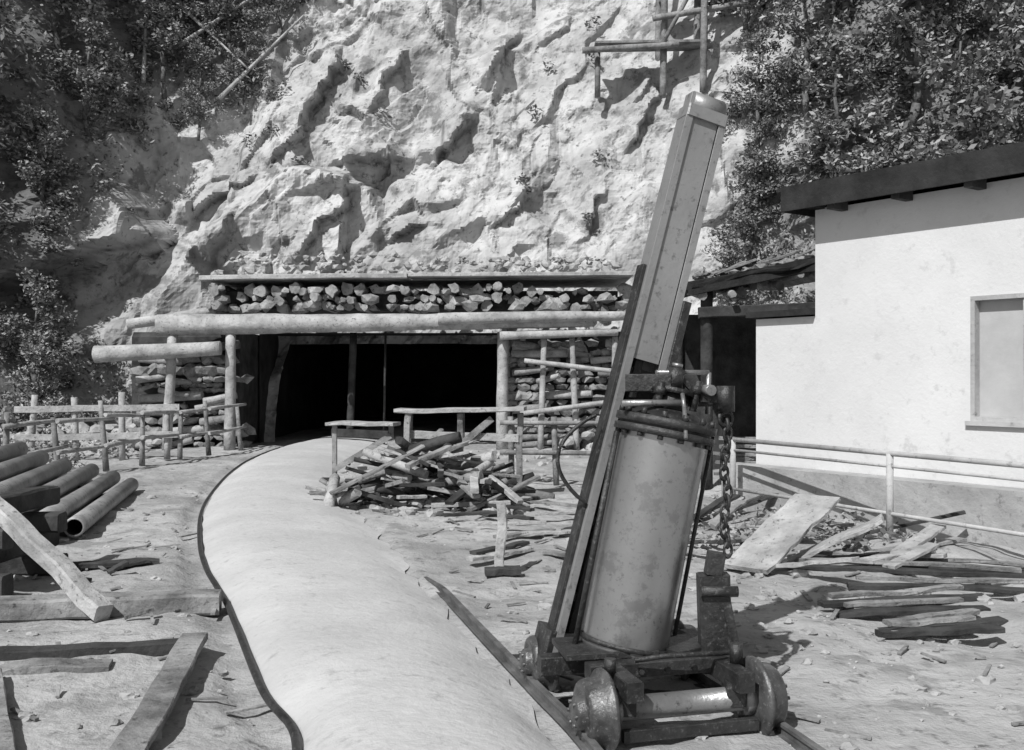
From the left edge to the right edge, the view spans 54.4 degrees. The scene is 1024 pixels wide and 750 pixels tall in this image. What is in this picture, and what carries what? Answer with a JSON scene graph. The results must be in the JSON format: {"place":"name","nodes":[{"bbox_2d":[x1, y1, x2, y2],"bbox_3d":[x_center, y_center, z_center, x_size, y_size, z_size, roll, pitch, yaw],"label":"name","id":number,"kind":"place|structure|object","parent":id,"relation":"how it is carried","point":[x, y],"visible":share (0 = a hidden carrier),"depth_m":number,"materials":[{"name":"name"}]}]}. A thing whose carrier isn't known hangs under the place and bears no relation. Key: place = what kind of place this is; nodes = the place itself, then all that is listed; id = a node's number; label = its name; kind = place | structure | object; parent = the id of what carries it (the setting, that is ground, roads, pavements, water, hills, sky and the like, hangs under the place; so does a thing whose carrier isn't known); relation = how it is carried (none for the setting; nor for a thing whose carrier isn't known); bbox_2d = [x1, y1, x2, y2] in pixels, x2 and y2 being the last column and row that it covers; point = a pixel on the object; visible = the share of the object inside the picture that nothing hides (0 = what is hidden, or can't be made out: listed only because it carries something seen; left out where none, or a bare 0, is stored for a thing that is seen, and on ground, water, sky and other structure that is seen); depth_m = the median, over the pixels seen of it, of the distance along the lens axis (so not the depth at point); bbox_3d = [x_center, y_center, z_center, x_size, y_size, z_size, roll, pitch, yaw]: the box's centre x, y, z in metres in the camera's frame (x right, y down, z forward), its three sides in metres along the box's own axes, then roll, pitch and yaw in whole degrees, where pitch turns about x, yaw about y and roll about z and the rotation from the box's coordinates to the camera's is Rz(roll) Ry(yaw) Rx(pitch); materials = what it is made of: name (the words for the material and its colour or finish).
{"place":"outdoors","nodes":[
{"label":"outdoors","id":0,"kind":"place"},
{"bbox_2d":[202,426,557,749],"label":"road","id":1,"kind":"structure","parent":0,"point":[355,638],"depth_m":6.79,"materials":[{"name":"concrete"},{"name":"sand"}]},
{"bbox_2d":[0,416,1023,749],"bbox_3d":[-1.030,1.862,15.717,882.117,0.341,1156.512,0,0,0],"label":"ground","id":2,"kind":"structure","parent":0,"point":[848,698],"depth_m":7.05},
{"bbox_2d":[0,668,15,749],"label":"timber plank","id":3,"kind":"object","parent":2,"relation":"on","point":[7,740],"visible":1,"depth_m":5.01,"materials":[{"name":"grey wood"}]},
{"bbox_2d":[0,485,67,595],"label":"timber crib","id":4,"kind":"object","parent":2,"relation":"on","point":[16,559],"visible":0.57,"depth_m":9.11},
{"bbox_2d":[0,658,112,675],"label":"timber beam","id":5,"kind":"structure","parent":2,"relation":"on","point":[38,666],"depth_m":6.09,"materials":[{"name":"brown wood"}]},
{"bbox_2d":[0,497,113,621],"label":"leaning beam","id":6,"kind":"structure","parent":2,"relation":"on","point":[87,598],"depth_m":7.72,"materials":[{"name":"grey wood"}]},
{"bbox_2d":[0,438,138,537],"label":"pipe stack","id":7,"kind":"object","parent":2,"relation":"on","point":[20,468],"visible":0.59,"depth_m":13.32,"materials":[{"name":"metal"}]},
{"bbox_2d":[0,638,178,660],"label":"timber beam","id":8,"kind":"structure","parent":2,"relation":"on","point":[158,647],"depth_m":6.43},
{"bbox_2d":[14,392,179,460],"bbox_3d":[-8.982,1.114,21.636,3.465,1.481,0.224,0,0,-5],"label":"timber fence","id":9,"kind":"object","parent":2,"relation":"on","point":[74,408],"visible":0.84,"depth_m":21.54,"materials":[{"name":"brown wood"}]},
{"bbox_2d":[0,589,221,621],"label":"timber beam","id":10,"kind":"structure","parent":2,"relation":"on","point":[21,608],"depth_m":7.61,"materials":[{"name":"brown wood"}]},
{"bbox_2d":[72,557,159,568],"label":"timber plank","id":11,"kind":"object","parent":2,"relation":"on","point":[96,564],"visible":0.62,"depth_m":9.41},
{"bbox_2d":[106,560,128,574],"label":"scrap plank","id":12,"kind":"object","parent":2,"relation":"on","point":[116,567],"visible":1,"depth_m":9.04,"materials":[{"name":"grey wood"}]},
{"bbox_2d":[0,400,246,470],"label":"timber fence","id":13,"kind":"object","parent":2,"relation":"on","point":[9,423],"visible":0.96,"depth_m":19.55,"materials":[{"name":"grey wood"}]},
{"bbox_2d":[113,559,150,568],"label":"scrap plank","id":14,"kind":"object","parent":2,"relation":"on","point":[140,562],"visible":0.62,"depth_m":9.43,"materials":[{"name":"grey wood"}]},
{"bbox_2d":[124,606,154,619],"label":"scrap plank","id":15,"kind":"object","parent":2,"relation":"on","point":[137,613],"visible":1,"depth_m":7.42,"materials":[{"name":"grey wood"}]},
{"bbox_2d":[108,632,207,749],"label":"timber plank","id":16,"kind":"object","parent":2,"relation":"on","point":[143,727],"visible":1,"depth_m":5.40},
{"bbox_2d":[197,447,301,749],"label":"air line pipe","id":17,"kind":"object","parent":2,"relation":"on","point":[279,712],"visible":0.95,"depth_m":6.57,"materials":[{"name":"rubber"}]},
{"bbox_2d":[92,271,632,450],"bbox_3d":[-3.379,-0.310,33.946,13.471,4.520,20.107,0,0,0],"label":"tunnel portal","id":18,"kind":"object","parent":2,"relation":"on","point":[217,351],"visible":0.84,"depth_m":25.03,"materials":[{"name":"grey wood"}]},
{"bbox_2d":[0,251,622,481],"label":"rubble","id":19,"kind":"object","parent":18,"relation":"on","point":[584,263],"visible":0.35,"depth_m":26.89,"materials":[{"name":"stone"}]},
{"bbox_2d":[325,421,400,473],"bbox_3d":[-2.601,1.328,17.395,1.218,1.044,0.522,0,0,9],"label":"trestle","id":20,"kind":"object","parent":2,"relation":"on","point":[336,467],"visible":0.85,"depth_m":17.27,"materials":[{"name":"grey wood"}]},
{"bbox_2d":[304,428,554,518],"bbox_3d":[-1.177,1.423,14.502,3.622,1.252,3.201,0,0,0],"label":"scrap timber pile","id":21,"kind":"object","parent":2,"relation":"on","point":[398,472],"visible":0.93,"depth_m":13.92,"materials":[{"name":"grey wood"}]},
{"bbox_2d":[462,498,509,501],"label":"timber plank","id":22,"kind":"object","parent":21,"relation":"on","point":[477,500],"visible":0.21,"depth_m":13.76,"materials":[{"name":"grey wood"}]},
{"bbox_2d":[484,503,534,511],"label":"timber plank","id":23,"kind":"object","parent":21,"relation":"on","point":[528,509],"visible":0.77,"depth_m":12.99,"materials":[{"name":"grey wood"}]},
{"bbox_2d":[394,406,526,494],"bbox_3d":[-0.771,1.164,15.143,1.965,1.376,0.621,0,0,5],"label":"wooden fence","id":24,"kind":"object","parent":2,"relation":"on","point":[410,433],"visible":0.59,"depth_m":14.95,"materials":[{"name":"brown wood"}]},
{"bbox_2d":[0,431,935,555],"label":"weeds","id":25,"kind":"object","parent":2,"relation":"on","point":[824,530],"visible":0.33,"depth_m":11.24,"materials":[{"name":"grey plant"}]},
{"bbox_2d":[469,540,529,554],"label":"timber plank","id":26,"kind":"object","parent":2,"relation":"on","point":[513,545],"visible":0.84,"depth_m":10.23,"materials":[{"name":"grey wood"}]},
{"bbox_2d":[466,546,533,561],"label":"timber plank","id":27,"kind":"object","parent":2,"relation":"on","point":[525,549],"visible":0.81,"depth_m":9.96,"materials":[{"name":"grey wood"}]},
{"bbox_2d":[484,502,520,576],"bbox_3d":[-0.085,1.545,9.244,0.345,0.715,0.208,0,0,0],"label":"marker post","id":28,"kind":"object","parent":2,"relation":"on","point":[499,568],"visible":0.98,"depth_m":9.26,"materials":[{"name":"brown wood"}]},
{"bbox_2d":[481,514,534,519],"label":"timber plank","id":29,"kind":"object","parent":2,"relation":"on","point":[514,517],"visible":0.67,"depth_m":12.54,"materials":[{"name":"grey wood"}]},
{"bbox_2d":[443,510,496,516],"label":"timber plank","id":30,"kind":"object","parent":29,"relation":"on","point":[481,512],"visible":0.88,"depth_m":12.56,"materials":[{"name":"grey wood"}]},
{"bbox_2d":[0,0,1023,441],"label":"rock cliff","id":31,"kind":"structure","parent":2,"relation":"on","point":[444,154],"depth_m":30.83,"materials":[{"name":"stone"}]},
{"bbox_2d":[0,0,49,139],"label":"tree","id":32,"kind":"object","parent":31,"relation":"on","point":[5,74],"visible":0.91,"depth_m":27.57,"materials":[{"name":"grey plant"}]},
{"bbox_2d":[0,267,81,403],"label":"tree","id":33,"kind":"object","parent":31,"relation":"on","point":[54,337],"visible":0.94,"depth_m":26.28,"materials":[{"name":"grey plant"}]},
{"bbox_2d":[1,332,85,433],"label":"tree","id":34,"kind":"object","parent":31,"relation":"on","point":[50,392],"visible":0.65,"depth_m":25.49,"materials":[{"name":"grey plant"}]},
{"bbox_2d":[5,104,84,229],"bbox_3d":[-13.156,-5.766,28.006,2.081,3.466,1.980,0,0,-43],"label":"tree","id":35,"kind":"object","parent":31,"relation":"on","point":[50,132],"visible":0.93,"depth_m":27.72,"materials":[{"name":"grey plant"}]},
{"bbox_2d":[26,145,94,303],"bbox_3d":[-12.709,-4.191,28.112,1.934,4.695,2.073,0,0,-30],"label":"tree","id":36,"kind":"object","parent":31,"relation":"on","point":[53,164],"visible":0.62,"depth_m":27.81,"materials":[{"name":"grey plant"}]},
{"bbox_2d":[40,0,108,80],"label":"tree","id":37,"kind":"object","parent":31,"relation":"on","point":[54,6],"visible":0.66,"depth_m":29.69,"materials":[{"name":"grey plant"}]},
{"bbox_2d":[24,2,137,140],"bbox_3d":[-12.895,-8.757,29.651,3.060,4.434,2.959,0,0,-30],"label":"tree","id":38,"kind":"object","parent":31,"relation":"on","point":[88,82],"visible":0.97,"depth_m":29.46,"materials":[{"name":"grey plant"}]},
{"bbox_2d":[129,0,192,98],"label":"tree","id":39,"kind":"object","parent":31,"relation":"on","point":[163,34],"visible":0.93,"depth_m":31.31,"materials":[{"name":"grey plant"}]},
{"bbox_2d":[166,0,207,32],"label":"tree","id":40,"kind":"object","parent":31,"relation":"on","point":[183,16],"visible":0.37,"depth_m":32.38,"materials":[{"name":"grey plant"}]},
{"bbox_2d":[177,34,224,140],"bbox_3d":[-9.972,-9.039,31.526,1.354,3.287,1.451,0,0,41],"label":"tree","id":41,"kind":"object","parent":31,"relation":"on","point":[190,103],"visible":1,"depth_m":31.33,"materials":[{"name":"grey plant"}]},
{"bbox_2d":[141,0,303,100],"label":"fallen trunks","id":42,"kind":"object","parent":31,"relation":"on","point":[222,95],"visible":0.88,"depth_m":31.81,"materials":[{"name":"grey wood"}]},
{"bbox_2d":[187,0,270,72],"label":"tree","id":43,"kind":"object","parent":31,"relation":"on","point":[225,10],"visible":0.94,"depth_m":32.10,"materials":[{"name":"grey plant"}]},
{"bbox_2d":[217,28,269,114],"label":"tree","id":44,"kind":"object","parent":31,"relation":"on","point":[248,46],"visible":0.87,"depth_m":32.00,"materials":[{"name":"grey plant"}]},
{"bbox_2d":[256,0,316,40],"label":"tree","id":45,"kind":"object","parent":31,"relation":"on","point":[277,12],"visible":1,"depth_m":32.90,"materials":[{"name":"grey plant"}]},
{"bbox_2d":[0,0,1023,433],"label":"hillside undergrowth","id":46,"kind":"object","parent":31,"relation":"on","point":[138,128],"visible":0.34,"depth_m":28.62,"materials":[{"name":"grey plant"}]},
{"bbox_2d":[582,0,753,98],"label":"timber scaffold","id":47,"kind":"object","parent":31,"relation":"on","point":[660,45],"visible":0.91,"depth_m":31.08,"materials":[{"name":"grey wood"}]},
{"bbox_2d":[695,209,767,305],"bbox_3d":[6.574,-2.889,28.324,2.466,3.695,2.550,0,0,30],"label":"tree","id":48,"kind":"object","parent":31,"relation":"on","point":[731,254],"visible":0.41,"depth_m":27.93,"materials":[{"name":"grey plant"}]},
{"bbox_2d":[708,0,792,61],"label":"tree","id":49,"kind":"object","parent":31,"relation":"on","point":[745,5],"visible":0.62,"depth_m":30.72,"materials":[{"name":"grey plant"}]},
{"bbox_2d":[722,147,790,263],"bbox_3d":[7.197,-4.966,28.833,1.980,3.466,2.081,0,0,26],"label":"tree","id":50,"kind":"object","parent":31,"relation":"on","point":[764,161],"visible":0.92,"depth_m":28.76,"materials":[{"name":"grey plant"}]},
{"bbox_2d":[723,25,802,158],"bbox_3d":[7.272,-8.247,29.293,1.682,4.009,2.476,0,0,-17],"label":"tree","id":51,"kind":"object","parent":31,"relation":"on","point":[769,87],"visible":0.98,"depth_m":29.01,"materials":[{"name":"grey plant"}]},
{"bbox_2d":[748,0,862,140],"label":"tree","id":52,"kind":"object","parent":31,"relation":"on","point":[825,44],"visible":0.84,"depth_m":28.20,"materials":[{"name":"grey plant"}]},
{"bbox_2d":[765,41,900,226],"bbox_3d":[8.877,-6.045,27.268,2.690,6.414,3.961,0,0,-12],"label":"tree","id":53,"kind":"object","parent":31,"relation":"on","point":[822,134],"visible":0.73,"depth_m":27.17,"materials":[{"name":"grey plant"}]},
{"bbox_2d":[842,0,850,34],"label":"tree","id":54,"kind":"object","parent":31,"relation":"on","point":[848,17],"visible":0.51,"depth_m":29.60,"materials":[{"name":"grey plant"}]},
{"bbox_2d":[846,0,977,131],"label":"tree","id":55,"kind":"object","parent":31,"relation":"on","point":[898,23],"visible":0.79,"depth_m":27.31,"materials":[{"name":"grey plant"}]},
{"bbox_2d":[853,32,1023,169],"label":"tree","id":56,"kind":"object","parent":31,"relation":"on","point":[973,99],"visible":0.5,"depth_m":25.08,"materials":[{"name":"grey plant"}]},
{"bbox_2d":[970,0,979,15],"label":"tree","id":57,"kind":"object","parent":31,"relation":"on","point":[971,1],"visible":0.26,"depth_m":28.32,"materials":[{"name":"grey plant"}]},
{"bbox_2d":[958,0,1023,142],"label":"tree","id":58,"kind":"object","parent":31,"relation":"on","point":[1010,15],"visible":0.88,"depth_m":26.02,"materials":[{"name":"grey plant"}]},
{"bbox_2d":[478,520,545,525],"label":"timber plank","id":59,"kind":"object","parent":2,"relation":"on","point":[534,522],"visible":0.89,"depth_m":11.64,"materials":[{"name":"grey wood"}]},
{"bbox_2d":[3,504,1023,739],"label":"wood splinters","id":60,"kind":"object","parent":2,"relation":"on","point":[783,669],"visible":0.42,"depth_m":7.32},
{"bbox_2d":[6,485,1023,749],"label":"loose stones","id":61,"kind":"object","parent":2,"relation":"on","point":[542,605],"visible":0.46,"depth_m":7.07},
{"bbox_2d":[493,528,555,538],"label":"timber plank","id":62,"kind":"object","parent":2,"relation":"on","point":[514,534],"visible":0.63,"depth_m":11.01,"materials":[{"name":"grey wood"}]},
{"bbox_2d":[521,529,570,535],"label":"timber plank","id":63,"kind":"object","parent":62,"relation":"on","point":[554,532],"visible":0.71,"depth_m":11.07,"materials":[{"name":"grey wood"}]},
{"bbox_2d":[500,416,598,485],"bbox_3d":[1.181,1.275,16.623,2.766,1.154,0.194,0,0,6],"label":"timber fence","id":64,"kind":"object","parent":2,"relation":"on","point":[510,422],"visible":0.46,"depth_m":16.65,"materials":[{"name":"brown wood"}]},
{"bbox_2d":[542,550,564,556],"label":"timber plank","id":65,"kind":"object","parent":2,"relation":"on","point":[554,553],"visible":0.34,"depth_m":9.96,"materials":[{"name":"grey wood"}]},
{"bbox_2d":[530,500,577,506],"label":"timber plank","id":66,"kind":"object","parent":2,"relation":"on","point":[555,503],"visible":0.96,"depth_m":13.50,"materials":[{"name":"grey wood"}]},
{"bbox_2d":[538,510,575,514],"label":"timber plank","id":67,"kind":"object","parent":2,"relation":"on","point":[558,512],"visible":0.59,"depth_m":12.81,"materials":[{"name":"grey wood"}]},
{"bbox_2d":[424,576,825,749],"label":"rail track","id":68,"kind":"structure","parent":2,"relation":"on","point":[553,706],"depth_m":5.76,"materials":[{"name":"metal"}]},
{"bbox_2d":[517,91,789,749],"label":"drilling rig","id":69,"kind":"object","parent":2,"relation":"on","point":[612,630],"visible":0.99,"depth_m":5.39,"materials":[{"name":"metal"}]},
{"bbox_2d":[693,496,722,519],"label":"scrap plank","id":70,"kind":"object","parent":2,"relation":"on","point":[713,505],"visible":0.57,"depth_m":12.38,"materials":[{"name":"grey wood"}]},
{"bbox_2d":[686,549,733,554],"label":"scrap plank","id":71,"kind":"object","parent":2,"relation":"on","point":[700,552],"visible":0.44,"depth_m":9.90,"materials":[{"name":"grey wood"}]},
{"bbox_2d":[696,534,732,538],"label":"scrap plank","id":72,"kind":"object","parent":2,"relation":"on","point":[701,535],"visible":0.25,"depth_m":11.03,"materials":[{"name":"grey wood"}]},
{"bbox_2d":[688,539,741,543],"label":"scrap plank","id":73,"kind":"object","parent":2,"relation":"on","point":[720,541],"visible":0.59,"depth_m":10.30,"materials":[{"name":"grey wood"}]},
{"bbox_2d":[701,494,740,517],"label":"scrap plank","id":74,"kind":"object","parent":2,"relation":"on","point":[735,497],"visible":0.23,"depth_m":12.82,"materials":[{"name":"grey wood"}]},
{"bbox_2d":[706,500,746,527],"bbox_3d":[2.533,1.641,11.754,0.649,0.275,0.149,0,0,-43],"label":"scrap plank","id":75,"kind":"object","parent":2,"relation":"on","point":[734,507],"visible":0.71,"depth_m":11.75,"materials":[{"name":"grey wood"}]},
{"bbox_2d":[698,495,763,522],"bbox_3d":[2.705,1.666,12.390,0.959,0.314,0.073,0,0,-18],"label":"scrap plank","id":76,"kind":"object","parent":2,"relation":"on","point":[751,500],"visible":0.56,"depth_m":12.36,"materials":[{"name":"grey wood"}]},
{"bbox_2d":[677,247,814,489],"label":"timber shed","id":77,"kind":"structure","parent":2,"relation":"on","point":[719,343],"depth_m":17.46,"materials":[{"name":"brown wood"}]},
{"bbox_2d":[735,493,778,511],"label":"scrap plank","id":78,"kind":"object","parent":2,"relation":"on","point":[765,498],"visible":0.37,"depth_m":12.96,"materials":[{"name":"grey wood"}]},
{"bbox_2d":[715,531,815,541],"bbox_3d":[2.765,1.769,10.866,1.101,0.081,0.173,0,0,-10],"label":"scrap plank","id":79,"kind":"object","parent":2,"relation":"on","point":[809,534],"visible":0.15,"depth_m":10.86,"materials":[{"name":"grey wood"}]},
{"bbox_2d":[756,316,814,468],"bbox_3d":[4.887,0.490,14.294,2.980,2.720,0.997,0,0,-36],"label":"annex","id":80,"kind":"object","parent":2,"relation":"on","point":[785,379],"visible":0.21,"depth_m":13.41,"materials":[{"name":"white paint"}]},
{"bbox_2d":[746,308,814,318],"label":"annex roof","id":81,"kind":"structure","parent":80,"relation":"on","point":[806,312],"depth_m":13.42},
{"bbox_2d":[751,520,833,523],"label":"scrap plank","id":82,"kind":"object","parent":2,"relation":"on","point":[761,522],"visible":0.23,"depth_m":12.23,"materials":[{"name":"grey wood"}]},
{"bbox_2d":[724,494,883,574],"bbox_3d":[2.831,1.529,9.428,1.330,0.625,1.145,0,0,-43],"label":"tilted board","id":83,"kind":"object","parent":2,"relation":"on","point":[772,541],"visible":0.93,"depth_m":9.54,"materials":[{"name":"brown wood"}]},
{"bbox_2d":[776,556,859,567],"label":"scrap plank","id":84,"kind":"object","parent":2,"relation":"on","point":[818,562],"visible":0.94,"depth_m":8.82,"materials":[{"name":"grey wood"}]},
{"bbox_2d":[812,523,854,528],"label":"scrap plank","id":85,"kind":"object","parent":2,"relation":"on","point":[843,525],"visible":0.41,"depth_m":11.05,"materials":[{"name":"grey wood"}]},
{"bbox_2d":[826,518,855,532],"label":"scrap plank","id":86,"kind":"object","parent":2,"relation":"on","point":[842,521],"visible":0.34,"depth_m":11.87,"materials":[{"name":"grey wood"}]},
{"bbox_2d":[817,552,878,557],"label":"scrap plank","id":87,"kind":"object","parent":2,"relation":"on","point":[852,555],"visible":0.42,"depth_m":9.74,"materials":[{"name":"grey wood"}]},
{"bbox_2d":[842,530,870,551],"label":"scrap plank","id":88,"kind":"object","parent":2,"relation":"on","point":[850,549],"visible":0.4,"depth_m":10.70,"materials":[{"name":"grey wood"}]},
{"bbox_2d":[721,462,1023,550],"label":"plinth","id":89,"kind":"structure","parent":2,"relation":"on","point":[999,507],"depth_m":11.56,"materials":[{"name":"concrete"}]},
{"bbox_2d":[730,437,1023,539],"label":"pipe railing","id":90,"kind":"object","parent":2,"relation":"on","point":[889,512],"visible":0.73,"depth_m":10.89,"materials":[{"name":"metal"}]},
{"bbox_2d":[787,550,1023,638],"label":"plank stack","id":91,"kind":"object","parent":2,"relation":"on","point":[941,620],"visible":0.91,"depth_m":8.05,"materials":[{"name":"grey wood"}]},
{"bbox_2d":[860,545,934,563],"bbox_3d":[3.688,1.711,9.511,0.894,0.086,0.173,0,0,-30],"label":"scrap plank","id":92,"kind":"object","parent":91,"relation":"on","point":[873,559],"visible":0.68,"depth_m":9.39,"materials":[{"name":"grey wood"}]},
{"bbox_2d":[864,551,946,558],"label":"scrap plank","id":93,"kind":"object","parent":91,"relation":"on","point":[937,555],"visible":0.41,"depth_m":9.51,"materials":[{"name":"grey wood"}]},
{"bbox_2d":[882,542,938,568],"bbox_3d":[3.768,1.701,9.378,0.778,0.164,0.139,0,0,-38],"label":"scrap plank","id":94,"kind":"object","parent":91,"relation":"on","point":[920,551],"visible":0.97,"depth_m":9.35,"materials":[{"name":"grey wood"}]},
{"bbox_2d":[889,524,945,551],"bbox_3d":[4.089,1.685,10.085,0.949,0.256,0.171,0,0,-40],"label":"scrap plank","id":95,"kind":"object","parent":91,"relation":"on","point":[928,533],"visible":0.66,"depth_m":10.13,"materials":[{"name":"grey wood"}]},
{"bbox_2d":[851,510,965,538],"bbox_3d":[4.295,1.644,10.893,1.243,0.361,0.071,0,0,12],"label":"scrap plank","id":96,"kind":"object","parent":2,"relation":"on","point":[953,514],"visible":0.73,"depth_m":10.84,"materials":[{"name":"grey wood"}]},
{"bbox_2d":[869,537,966,551],"bbox_3d":[4.193,1.759,10.264,1.184,0.094,0.160,0,0,-23],"label":"scrap plank","id":97,"kind":"object","parent":2,"relation":"on","point":[947,541],"visible":0.45,"depth_m":10.34,"materials":[{"name":"grey wood"}]},
{"bbox_2d":[815,177,1023,487],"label":"walls","id":98,"kind":"structure","parent":2,"relation":"on","point":[898,283],"depth_m":11.89,"materials":[{"name":"white paint"}]},
{"bbox_2d":[827,179,986,211],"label":"rafters","id":99,"kind":"object","parent":98,"relation":"attached to","point":[974,185],"visible":0.81,"depth_m":11.76,"materials":[{"name":"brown wood"}]},
{"bbox_2d":[805,173,1023,210],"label":"roof","id":100,"kind":"structure","parent":98,"relation":"on","point":[1007,177],"depth_m":11.93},
{"bbox_2d":[781,142,1023,216],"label":"fascia","id":101,"kind":"structure","parent":100,"relation":"attached to","point":[987,163],"depth_m":11.54,"materials":[{"name":"dark wood"}]},
{"bbox_2d":[965,293,1023,427],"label":"window frame","id":102,"kind":"object","parent":98,"relation":"attached to","point":[976,419],"visible":1,"depth_m":11.24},
{"bbox_2d":[979,298,1022,417],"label":"window shutter","id":103,"kind":"object","parent":102,"relation":"in","point":[1000,358],"depth_m":11.10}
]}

